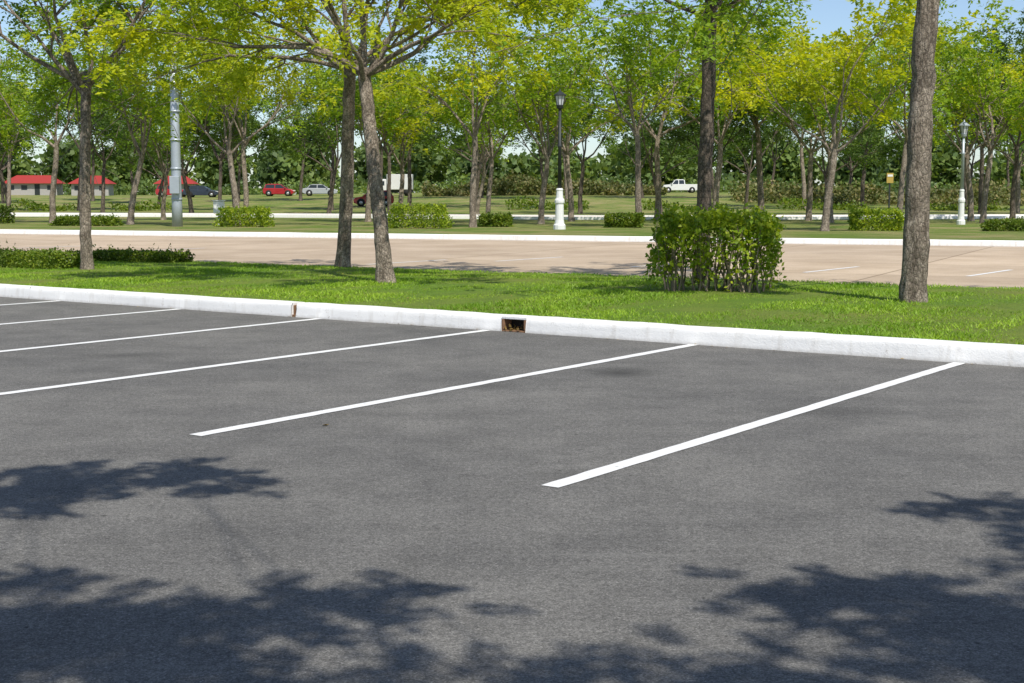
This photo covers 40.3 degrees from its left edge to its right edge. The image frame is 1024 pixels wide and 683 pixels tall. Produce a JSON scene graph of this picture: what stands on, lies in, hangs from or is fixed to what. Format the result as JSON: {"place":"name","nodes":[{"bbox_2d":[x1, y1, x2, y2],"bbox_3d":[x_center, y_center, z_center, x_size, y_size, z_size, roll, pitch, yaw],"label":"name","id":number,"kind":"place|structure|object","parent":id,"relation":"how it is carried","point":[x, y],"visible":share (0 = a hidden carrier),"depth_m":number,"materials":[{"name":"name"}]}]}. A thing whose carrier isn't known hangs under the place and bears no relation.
{"place":"outdoors","nodes":[
{"label":"outdoors","id":0,"kind":"place"},
{"bbox_2d":[0,297,1023,682],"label":"parking lot","id":1,"kind":"structure","parent":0,"point":[146,535],"depth_m":6.23,"materials":[{"name":"grey asphalt"}]},
{"bbox_2d":[0,301,963,486],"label":"parking lines","id":2,"kind":"object","parent":1,"relation":"on","point":[633,461],"visible":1,"depth_m":9.89,"materials":[{"name":"paint"}]},
{"bbox_2d":[0,234,1023,288],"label":"concrete road","id":3,"kind":"structure","parent":0,"point":[953,265],"depth_m":32.87,"materials":[{"name":"beige concrete"}]},
{"bbox_2d":[0,192,1023,240],"bbox_3d":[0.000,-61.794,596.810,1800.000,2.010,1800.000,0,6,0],"label":"ground","id":4,"kind":"structure","parent":0,"point":[944,229],"depth_m":83.45,"materials":[{"name":"green plant"}]},
{"bbox_2d":[0,204,15,223],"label":"hedge","id":5,"kind":"object","parent":4,"relation":"on","point":[5,211],"visible":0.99,"depth_m":71.45,"materials":[{"name":"green plant"}]},
{"bbox_2d":[0,41,51,158],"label":"shade tree","id":6,"kind":"object","parent":4,"relation":"on","point":[5,145],"visible":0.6,"depth_m":75.38,"materials":[{"name":"green plant"}]},
{"bbox_2d":[0,32,57,205],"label":"shade tree","id":7,"kind":"object","parent":4,"relation":"on","point":[2,158],"visible":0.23,"depth_m":128.63,"materials":[{"name":"green plant"}]},
{"bbox_2d":[0,43,59,205],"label":"shade tree","id":8,"kind":"object","parent":4,"relation":"on","point":[9,162],"visible":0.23,"depth_m":105.57,"materials":[{"name":"green plant"}]},
{"bbox_2d":[5,183,62,194],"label":"walls","id":9,"kind":"structure","parent":4,"relation":"on","point":[17,190],"depth_m":193.89,"materials":[{"name":"white paint"}]},
{"bbox_2d":[5,175,65,183],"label":"roof","id":10,"kind":"structure","parent":9,"relation":"on","point":[31,179],"depth_m":194.55,"materials":[{"name":"red"}]},
{"bbox_2d":[3,23,130,210],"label":"shade tree","id":11,"kind":"object","parent":4,"relation":"on","point":[59,121],"visible":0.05,"depth_m":127.47,"materials":[{"name":"green plant"}]},
{"bbox_2d":[0,1,150,222],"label":"shade tree","id":12,"kind":"object","parent":4,"relation":"on","point":[52,195],"visible":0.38,"depth_m":70.98,"materials":[{"name":"green plant"}]},
{"bbox_2d":[50,64,117,200],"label":"shade tree","id":13,"kind":"object","parent":4,"relation":"on","point":[92,179],"visible":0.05,"depth_m":163.69,"materials":[{"name":"green plant"}]},
{"bbox_2d":[48,213,123,225],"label":"hedge","id":14,"kind":"object","parent":4,"relation":"on","point":[97,220],"visible":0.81,"depth_m":65.46,"materials":[{"name":"green plant"}]},
{"bbox_2d":[28,42,156,212],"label":"shade tree","id":15,"kind":"object","parent":4,"relation":"on","point":[100,122],"visible":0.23,"depth_m":110.01,"materials":[{"name":"green plant"}]},
{"bbox_2d":[71,184,113,195],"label":"walls","id":16,"kind":"structure","parent":4,"relation":"on","point":[109,189],"depth_m":193.03,"materials":[{"name":"white paint"}]},
{"bbox_2d":[61,98,159,189],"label":"shade tree","id":17,"kind":"object","parent":4,"relation":"on","point":[68,137],"visible":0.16,"depth_m":152.66,"materials":[{"name":"green plant"}]},
{"bbox_2d":[55,0,211,224],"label":"shade tree","id":18,"kind":"object","parent":4,"relation":"on","point":[132,201],"visible":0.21,"depth_m":67.67,"materials":[{"name":"green plant"}]},
{"bbox_2d":[91,77,194,208],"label":"shade tree","id":19,"kind":"object","parent":4,"relation":"on","point":[123,159],"visible":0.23,"depth_m":132.97,"materials":[{"name":"green plant"}]},
{"bbox_2d":[96,63,216,219],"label":"shade tree","id":20,"kind":"object","parent":4,"relation":"on","point":[165,173],"visible":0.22,"depth_m":80.59,"materials":[{"name":"green plant"}]},
{"bbox_2d":[169,51,182,226],"bbox_3d":[-15.400,-9.261,63.779,0.483,8.000,0.692,0,6,0],"label":"utility pole","id":21,"kind":"object","parent":4,"relation":"on","point":[175,185],"visible":0.88,"depth_m":63.76,"materials":[{"name":"metal"}]},
{"bbox_2d":[123,61,253,212],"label":"shade tree","id":22,"kind":"object","parent":4,"relation":"on","point":[196,147],"visible":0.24,"depth_m":108.32,"materials":[{"name":"green plant"}]},
{"bbox_2d":[183,186,217,196],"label":"parked car","id":23,"kind":"object","parent":4,"relation":"on","point":[200,190],"visible":0.67,"depth_m":179.14,"materials":[{"name":"paint"}]},
{"bbox_2d":[159,63,272,199],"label":"shade tree","id":24,"kind":"object","parent":4,"relation":"on","point":[249,130],"visible":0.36,"depth_m":106.23,"materials":[{"name":"green plant"}]},
{"bbox_2d":[94,3,351,225],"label":"shade tree","id":25,"kind":"object","parent":4,"relation":"on","point":[228,152],"visible":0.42,"depth_m":65.20,"materials":[{"name":"green plant"}]},
{"bbox_2d":[180,68,300,207],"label":"shade tree","id":26,"kind":"object","parent":4,"relation":"on","point":[262,101],"visible":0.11,"depth_m":129.37,"materials":[{"name":"green plant"}]},
{"bbox_2d":[212,205,274,226],"bbox_3d":[-12.232,-5.679,63.785,2.719,1.130,1.542,1,6,11],"label":"hedge","id":27,"kind":"object","parent":4,"relation":"on","point":[261,218],"visible":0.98,"depth_m":63.38,"materials":[{"name":"green plant"}]},
{"bbox_2d":[210,106,308,201],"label":"shade tree","id":28,"kind":"object","parent":4,"relation":"on","point":[239,167],"visible":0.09,"depth_m":158.54,"materials":[{"name":"green plant"}]},
{"bbox_2d":[179,8,349,219],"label":"shade tree","id":29,"kind":"object","parent":4,"relation":"on","point":[242,132],"visible":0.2,"depth_m":78.94,"materials":[{"name":"green plant"}]},
{"bbox_2d":[263,184,294,195],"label":"parked car","id":30,"kind":"object","parent":4,"relation":"on","point":[270,189],"visible":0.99,"depth_m":182.09,"materials":[{"name":"red paint"}]},
{"bbox_2d":[253,69,340,200],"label":"shade tree","id":31,"kind":"object","parent":4,"relation":"on","point":[302,173],"visible":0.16,"depth_m":159.00,"materials":[{"name":"green plant"}]},
{"bbox_2d":[302,184,337,195],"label":"parked car","id":32,"kind":"object","parent":4,"relation":"on","point":[309,190],"visible":0.84,"depth_m":181.07,"materials":[{"name":"silver paint"}]},
{"bbox_2d":[248,31,396,213],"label":"shade tree","id":33,"kind":"object","parent":4,"relation":"on","point":[333,136],"visible":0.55,"depth_m":107.72,"materials":[{"name":"green plant"}]},
{"bbox_2d":[281,38,387,209],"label":"shade tree","id":34,"kind":"object","parent":4,"relation":"on","point":[332,159],"visible":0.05,"depth_m":125.93,"materials":[{"name":"green plant"}]},
{"bbox_2d":[353,190,393,206],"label":"parked car","id":35,"kind":"object","parent":4,"relation":"on","point":[360,201],"visible":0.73,"depth_m":138.33,"materials":[{"name":"red paint"}]},
{"bbox_2d":[301,7,477,221],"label":"shade tree","id":36,"kind":"object","parent":4,"relation":"on","point":[336,114],"visible":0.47,"depth_m":74.33,"materials":[{"name":"green plant"}]},
{"bbox_2d":[383,174,413,195],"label":"box truck","id":37,"kind":"object","parent":4,"relation":"on","point":[395,182],"visible":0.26,"depth_m":173.92,"materials":[{"name":"white paint"}]},
{"bbox_2d":[332,50,466,213],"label":"shade tree","id":38,"kind":"object","parent":4,"relation":"on","point":[430,96],"visible":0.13,"depth_m":109.92,"materials":[{"name":"green plant"}]},
{"bbox_2d":[355,64,463,220],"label":"shade tree","id":39,"kind":"object","parent":4,"relation":"on","point":[413,134],"visible":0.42,"depth_m":77.18,"materials":[{"name":"green plant"}]},
{"bbox_2d":[375,71,446,181],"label":"shade tree","id":40,"kind":"object","parent":4,"relation":"on","point":[381,157],"visible":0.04,"depth_m":161.12,"materials":[{"name":"green plant"}]},
{"bbox_2d":[354,34,475,206],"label":"shade tree","id":41,"kind":"object","parent":4,"relation":"on","point":[409,198],"visible":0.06,"depth_m":131.50,"materials":[{"name":"green plant"}]},
{"bbox_2d":[387,202,454,228],"bbox_3d":[-4.038,-5.467,60.758,2.963,1.294,1.489,1,6,11],"label":"hedge","id":42,"kind":"object","parent":4,"relation":"on","point":[440,214],"visible":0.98,"depth_m":60.45,"materials":[{"name":"green plant"}]},
{"bbox_2d":[330,0,553,226],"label":"shade tree","id":43,"kind":"object","parent":4,"relation":"on","point":[422,89],"visible":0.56,"depth_m":61.46,"materials":[{"name":"green plant"}]},
{"bbox_2d":[389,50,542,200],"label":"shade tree","id":44,"kind":"object","parent":4,"relation":"on","point":[440,146],"visible":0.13,"depth_m":130.70,"materials":[{"name":"green plant"}]},
{"bbox_2d":[424,78,519,214],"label":"shade tree","id":45,"kind":"object","parent":4,"relation":"on","point":[482,146],"visible":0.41,"depth_m":101.84,"materials":[{"name":"green plant"}]},
{"bbox_2d":[414,55,529,197],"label":"shade tree","id":46,"kind":"object","parent":4,"relation":"on","point":[459,141],"visible":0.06,"depth_m":161.73,"materials":[{"name":"green plant"}]},
{"bbox_2d":[477,211,513,226],"bbox_3d":[-0.779,-5.541,63.777,1.738,0.821,1.285,1,6,11],"label":"hedge","id":47,"kind":"object","parent":4,"relation":"on","point":[488,219],"visible":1,"depth_m":63.38,"materials":[{"name":"green plant"}]},
{"bbox_2d":[12,195,1008,210],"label":"undergrowth","id":48,"kind":"object","parent":4,"relation":"on","point":[33,205],"visible":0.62,"depth_m":126.54,"materials":[{"name":"green plant"}]},
{"bbox_2d":[433,16,588,213],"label":"shade tree","id":49,"kind":"object","parent":4,"relation":"on","point":[503,120],"visible":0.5,"depth_m":74.21,"materials":[{"name":"green plant"}]},
{"bbox_2d":[0,257,1023,344],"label":"grass verge","id":50,"kind":"object","parent":4,"relation":"on","point":[721,306],"depth_m":17.17,"materials":[{"name":"green plant"}]},
{"bbox_2d":[0,240,95,269],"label":"hedge","id":51,"kind":"object","parent":50,"relation":"on","point":[50,258],"visible":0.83,"depth_m":24.06,"materials":[{"name":"green plant"}]},
{"bbox_2d":[92,243,194,262],"bbox_3d":[-7.214,-1.694,26.978,2.380,0.442,0.736,3,7,28],"label":"hedge","id":52,"kind":"object","parent":50,"relation":"on","point":[143,255],"visible":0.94,"depth_m":26.69,"materials":[{"name":"green plant"}]},
{"bbox_2d":[0,0,315,269],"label":"shade tree","id":53,"kind":"object","parent":50,"relation":"on","point":[74,78],"visible":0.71,"depth_m":23.44,"materials":[{"name":"green plant"}]},
{"bbox_2d":[12,0,603,282],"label":"shade tree","id":54,"kind":"object","parent":50,"relation":"on","point":[384,270],"visible":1,"depth_m":19.60,"materials":[{"name":"green plant"}]},
{"bbox_2d":[41,0,581,266],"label":"shade tree","id":55,"kind":"object","parent":50,"relation":"on","point":[343,256],"visible":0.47,"depth_m":24.50,"materials":[{"name":"green plant"}]},
{"bbox_2d":[465,0,909,278],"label":"shade tree","id":56,"kind":"object","parent":50,"relation":"on","point":[704,180],"visible":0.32,"depth_m":21.23,"materials":[{"name":"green plant"}]},
{"bbox_2d":[489,0,939,302],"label":"shade tree","id":57,"kind":"object","parent":50,"relation":"on","point":[914,270],"visible":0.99,"depth_m":16.20,"materials":[{"name":"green plant"}]},
{"bbox_2d":[643,201,786,292],"bbox_3d":[2.677,-1.212,18.277,1.830,1.259,1.222,2,6,14],"label":"shrub","id":58,"kind":"object","parent":50,"relation":"on","point":[684,225],"visible":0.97,"depth_m":18.00,"materials":[{"name":"green plant"}]},
{"bbox_2d":[0,120,1023,194],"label":"distant trees","id":59,"kind":"object","parent":4,"relation":"on","point":[272,167],"visible":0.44,"depth_m":225.72,"materials":[{"name":"green plant"}]},
{"bbox_2d":[0,284,1023,366],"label":"kerb","id":60,"kind":"structure","parent":4,"relation":"on","point":[999,354],"depth_m":13.89,"materials":[{"name":"paint"}]},
{"bbox_2d":[502,315,531,332],"bbox_3d":[0.065,-0.169,14.471,0.316,0.188,0.295,4,7,35],"label":"kerb drain","id":61,"kind":"object","parent":60,"relation":"in","point":[513,323],"visible":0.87,"depth_m":14.48,"materials":[{"name":"white concrete"}]},
{"bbox_2d":[0,229,1023,246],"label":"kerb","id":62,"kind":"structure","parent":4,"relation":"on","point":[997,243],"depth_m":44.41,"materials":[{"name":"paint"}]},
{"bbox_2d":[0,172,1023,194],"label":"undergrowth","id":63,"kind":"object","parent":4,"relation":"on","point":[226,189],"visible":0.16,"depth_m":204.83,"materials":[{"name":"green plant"}]},
{"bbox_2d":[8,214,1023,219],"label":"kerb","id":64,"kind":"structure","parent":4,"relation":"on","point":[457,217],"depth_m":87.95,"materials":[{"name":"paint"}]},
{"bbox_2d":[12,213,1023,216],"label":"kerb","id":65,"kind":"structure","parent":4,"relation":"on","point":[512,215],"depth_m":93.63,"materials":[{"name":"paint"}]},
{"bbox_2d":[474,87,590,198],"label":"shade tree","id":66,"kind":"object","parent":4,"relation":"on","point":[541,160],"visible":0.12,"depth_m":156.80,"materials":[{"name":"green plant"}]},
{"bbox_2d":[460,3,628,223],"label":"shade tree","id":67,"kind":"object","parent":4,"relation":"on","point":[538,101],"visible":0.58,"depth_m":68.16,"materials":[{"name":"green plant"}]},
{"bbox_2d":[421,169,668,195],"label":"undergrowth","id":68,"kind":"object","parent":4,"relation":"on","point":[521,183],"visible":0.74,"depth_m":172.22,"materials":[{"name":"green plant"}]},
{"bbox_2d":[553,89,565,229],"bbox_3d":[2.000,-7.633,58.524,0.517,5.850,0.517,0,6,0],"label":"street lamp","id":69,"kind":"object","parent":4,"relation":"on","point":[559,95],"visible":1,"depth_m":58.53,"materials":[{"name":"white metal"}]},
{"bbox_2d":[530,58,617,208],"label":"shade tree","id":70,"kind":"object","parent":4,"relation":"on","point":[565,180],"visible":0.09,"depth_m":129.47,"materials":[{"name":"green plant"}]},
{"bbox_2d":[505,13,670,220],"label":"shade tree","id":71,"kind":"object","parent":4,"relation":"on","point":[567,153],"visible":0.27,"depth_m":76.91,"materials":[{"name":"green plant"}]},
{"bbox_2d":[521,54,658,213],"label":"shade tree","id":72,"kind":"object","parent":4,"relation":"on","point":[582,161],"visible":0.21,"depth_m":109.40,"materials":[{"name":"green plant"}]},
{"bbox_2d":[603,211,645,227],"bbox_3d":[5.014,-5.401,62.264,1.941,0.881,1.283,1,6,11],"label":"hedge","id":73,"kind":"object","parent":4,"relation":"on","point":[632,220],"visible":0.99,"depth_m":61.91,"materials":[{"name":"green plant"}]},
{"bbox_2d":[545,0,728,212],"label":"shade tree","id":74,"kind":"object","parent":4,"relation":"on","point":[648,21],"visible":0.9,"depth_m":62.08,"materials":[{"name":"green plant"}]},
{"bbox_2d":[598,78,687,197],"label":"shade tree","id":75,"kind":"object","parent":4,"relation":"on","point":[629,151],"visible":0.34,"depth_m":160.09,"materials":[{"name":"green plant"}]},
{"bbox_2d":[545,0,763,220],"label":"shade tree","id":76,"kind":"object","parent":4,"relation":"on","point":[658,198],"visible":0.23,"depth_m":78.69,"materials":[{"name":"green plant"}]},
{"bbox_2d":[587,47,740,213],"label":"shade tree","id":77,"kind":"object","parent":4,"relation":"on","point":[650,157],"visible":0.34,"depth_m":104.79,"materials":[{"name":"green plant"}]},
{"bbox_2d":[664,179,696,192],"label":"pickup truck","id":78,"kind":"object","parent":4,"relation":"on","point":[678,184],"visible":0.62,"depth_m":187.99,"materials":[{"name":"white paint"}]},
{"bbox_2d":[585,0,800,209],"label":"shade tree","id":79,"kind":"object","parent":4,"relation":"on","point":[719,143],"visible":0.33,"depth_m":71.56,"materials":[{"name":"green plant"}]},
{"bbox_2d":[672,93,746,198],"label":"shade tree","id":80,"kind":"object","parent":4,"relation":"on","point":[715,136],"visible":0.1,"depth_m":158.71,"materials":[{"name":"green plant"}]},
{"bbox_2d":[641,53,792,162],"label":"shade tree","id":81,"kind":"object","parent":4,"relation":"on","point":[736,121],"visible":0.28,"depth_m":81.53,"materials":[{"name":"green plant"}]},
{"bbox_2d":[674,80,804,208],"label":"shade tree","id":82,"kind":"object","parent":4,"relation":"on","point":[749,169],"visible":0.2,"depth_m":125.86,"materials":[{"name":"green plant"}]},
{"bbox_2d":[732,102,806,184],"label":"shade tree","id":83,"kind":"object","parent":4,"relation":"on","point":[777,135],"visible":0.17,"depth_m":160.57,"materials":[{"name":"green plant"}]},
{"bbox_2d":[684,0,876,213],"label":"shade tree","id":84,"kind":"object","parent":4,"relation":"on","point":[756,123],"visible":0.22,"depth_m":79.92,"materials":[{"name":"green plant"}]},
{"bbox_2d":[732,22,888,208],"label":"shade tree","id":85,"kind":"object","parent":4,"relation":"on","point":[802,167],"visible":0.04,"depth_m":130.39,"materials":[{"name":"green plant"}]},
{"bbox_2d":[719,5,909,220],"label":"shade tree","id":86,"kind":"object","parent":4,"relation":"on","point":[812,150],"visible":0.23,"depth_m":77.92,"materials":[{"name":"green plant"}]},
{"bbox_2d":[746,19,910,222],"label":"shade tree","id":87,"kind":"object","parent":4,"relation":"on","point":[797,90],"visible":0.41,"depth_m":73.48,"materials":[{"name":"green plant"}]},
{"bbox_2d":[758,53,904,189],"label":"shade tree","id":88,"kind":"object","parent":4,"relation":"on","point":[886,151],"visible":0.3,"depth_m":104.43,"materials":[{"name":"green plant"}]},
{"bbox_2d":[787,104,903,183],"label":"shade tree","id":89,"kind":"object","parent":4,"relation":"on","point":[850,168],"visible":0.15,"depth_m":158.45,"materials":[{"name":"green plant"}]},
{"bbox_2d":[696,0,998,230],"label":"shade tree","id":90,"kind":"object","parent":4,"relation":"on","point":[846,62],"visible":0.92,"depth_m":54.99,"materials":[{"name":"green plant"}]},
{"bbox_2d":[727,176,1023,205],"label":"undergrowth","id":91,"kind":"object","parent":4,"relation":"on","point":[874,194],"visible":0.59,"depth_m":145.68,"materials":[{"name":"green plant"}]},
{"bbox_2d":[847,206,904,230],"bbox_3d":[14.837,-4.962,56.790,2.409,1.130,1.538,1,6,11],"label":"hedge","id":92,"kind":"object","parent":4,"relation":"on","point":[856,222],"visible":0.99,"depth_m":56.39,"materials":[{"name":"green plant"}]},
{"bbox_2d":[793,0,988,222],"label":"shade tree","id":93,"kind":"object","parent":4,"relation":"on","point":[963,55],"visible":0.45,"depth_m":65.57,"materials":[{"name":"green plant"}]},
{"bbox_2d":[839,55,960,205],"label":"shade tree","id":94,"kind":"object","parent":4,"relation":"on","point":[862,191],"visible":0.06,"depth_m":135.41,"materials":[{"name":"green plant"}]},
{"bbox_2d":[860,30,992,167],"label":"shade tree","id":95,"kind":"object","parent":4,"relation":"on","point":[936,134],"visible":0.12,"depth_m":104.90,"materials":[{"name":"green plant"}]},
{"bbox_2d":[875,23,1023,220],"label":"shade tree","id":96,"kind":"object","parent":4,"relation":"on","point":[940,127],"visible":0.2,"depth_m":77.08,"materials":[{"name":"green plant"}]},
{"bbox_2d":[900,47,1017,209],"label":"shade tree","id":97,"kind":"object","parent":4,"relation":"on","point":[965,187],"visible":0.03,"depth_m":125.95,"materials":[{"name":"green plant"}]},
{"bbox_2d":[956,120,969,224],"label":"street lamp","id":98,"kind":"object","parent":4,"relation":"on","point":[963,126],"visible":1,"depth_m":68.48,"materials":[{"name":"white metal"}]},
{"bbox_2d":[932,0,1023,222],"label":"shade tree","id":99,"kind":"object","parent":4,"relation":"on","point":[1013,109],"visible":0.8,"depth_m":70.44,"materials":[{"name":"green plant"}]},
{"bbox_2d":[932,113,1023,178],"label":"shade tree","id":100,"kind":"object","parent":4,"relation":"on","point":[955,148],"visible":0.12,"depth_m":155.51,"materials":[{"name":"green plant"}]},
{"bbox_2d":[934,26,1023,213],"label":"shade tree","id":101,"kind":"object","parent":4,"relation":"on","point":[981,177],"visible":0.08,"depth_m":108.74,"materials":[{"name":"green plant"}]},
{"bbox_2d":[938,9,1023,218],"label":"shade tree","id":102,"kind":"object","parent":4,"relation":"on","point":[1016,162],"visible":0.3,"depth_m":81.81,"materials":[{"name":"green plant"}]},
{"bbox_2d":[938,92,1023,213],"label":"shade tree","id":103,"kind":"object","parent":4,"relation":"on","point":[1018,188],"visible":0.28,"depth_m":110.11,"materials":[{"name":"green plant"}]},
{"bbox_2d":[944,119,1021,189],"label":"shade tree","id":104,"kind":"object","parent":4,"relation":"on","point":[1007,169],"visible":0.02,"depth_m":163.03,"materials":[{"name":"green plant"}]},
{"bbox_2d":[979,216,1023,230],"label":"hedge","id":105,"kind":"object","parent":4,"relation":"on","point":[993,224],"visible":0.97,"depth_m":55.69,"materials":[{"name":"green plant"}]},
{"bbox_2d":[0,0,1023,193],"label":"sky","id":106,"kind":"structure","parent":0,"point":[832,15],"materials":[{"name":"blue"}]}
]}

